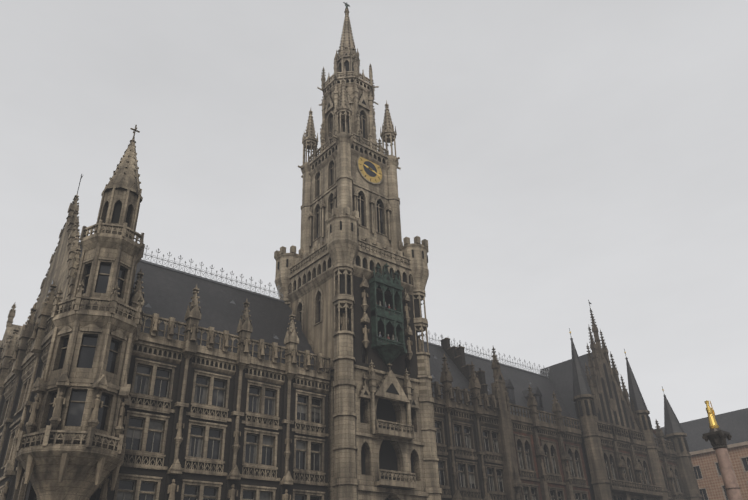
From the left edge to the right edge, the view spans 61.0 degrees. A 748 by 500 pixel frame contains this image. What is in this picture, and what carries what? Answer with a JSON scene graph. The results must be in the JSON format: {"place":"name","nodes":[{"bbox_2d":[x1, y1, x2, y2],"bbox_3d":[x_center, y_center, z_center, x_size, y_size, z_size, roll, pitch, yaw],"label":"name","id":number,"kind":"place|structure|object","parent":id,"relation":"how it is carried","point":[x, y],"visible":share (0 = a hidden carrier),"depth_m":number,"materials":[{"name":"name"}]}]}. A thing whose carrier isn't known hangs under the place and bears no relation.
{"place":"outdoors","nodes":[
{"label":"outdoors","id":0,"kind":"place"},
{"bbox_2d":[274,2,441,499],"bbox_3d":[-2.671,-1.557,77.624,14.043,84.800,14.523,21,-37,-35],"label":"clock tower","id":1,"kind":"structure","parent":0,"point":[351,277],"depth_m":68.42,"materials":[{"name":"beige stone"}]},
{"bbox_2d":[0,0,747,428],"label":"sky","id":2,"kind":"structure","parent":0,"point":[556,156],"materials":[{"name":"grey"}]},
{"bbox_2d":[418,331,522,499],"bbox_3d":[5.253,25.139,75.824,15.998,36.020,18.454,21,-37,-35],"label":"building section","id":3,"kind":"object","parent":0,"point":[476,451],"depth_m":72.58,"materials":[{"name":"grey stone"}]},
{"bbox_2d":[442,300,701,499],"bbox_3d":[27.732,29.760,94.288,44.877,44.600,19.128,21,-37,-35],"label":"building wing","id":4,"kind":"structure","parent":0,"point":[582,428],"depth_m":89.35,"materials":[{"name":"grey stone"}]},
{"bbox_2d":[654,408,747,499],"bbox_3d":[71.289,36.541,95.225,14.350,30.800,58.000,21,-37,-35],"label":"square building","id":5,"kind":"structure","parent":0,"point":[706,466],"depth_m":105.26,"materials":[{"name":"stone"}]},
{"label":"plaza ground","id":6,"kind":"structure","parent":0,"visible":0},
{"bbox_2d":[0,174,82,499],"bbox_3d":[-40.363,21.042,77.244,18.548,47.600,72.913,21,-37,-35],"label":"building facade","id":7,"kind":"structure","parent":6,"relation":"on","point":[24,349],"depth_m":54.34,"materials":[{"name":"stone"}]},
{"bbox_2d":[15,125,144,499],"bbox_3d":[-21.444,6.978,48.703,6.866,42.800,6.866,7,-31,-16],"label":"corner turret","id":8,"kind":"object","parent":6,"relation":"on","point":[70,442],"visible":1,"depth_m":45.94,"materials":[{"name":"stone"}]},
{"bbox_2d":[30,233,331,499],"bbox_3d":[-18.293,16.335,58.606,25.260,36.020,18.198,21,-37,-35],"label":"building facade","id":9,"kind":"structure","parent":6,"relation":"on","point":[229,391],"depth_m":54.70,"materials":[{"name":"grey stone"}]},
{"bbox_2d":[702,400,742,499],"bbox_3d":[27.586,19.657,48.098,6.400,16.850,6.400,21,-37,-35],"label":"column with statue","id":10,"kind":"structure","parent":6,"relation":"on","point":[716,436],"depth_m":49.82,"materials":[{"name":"stone"}]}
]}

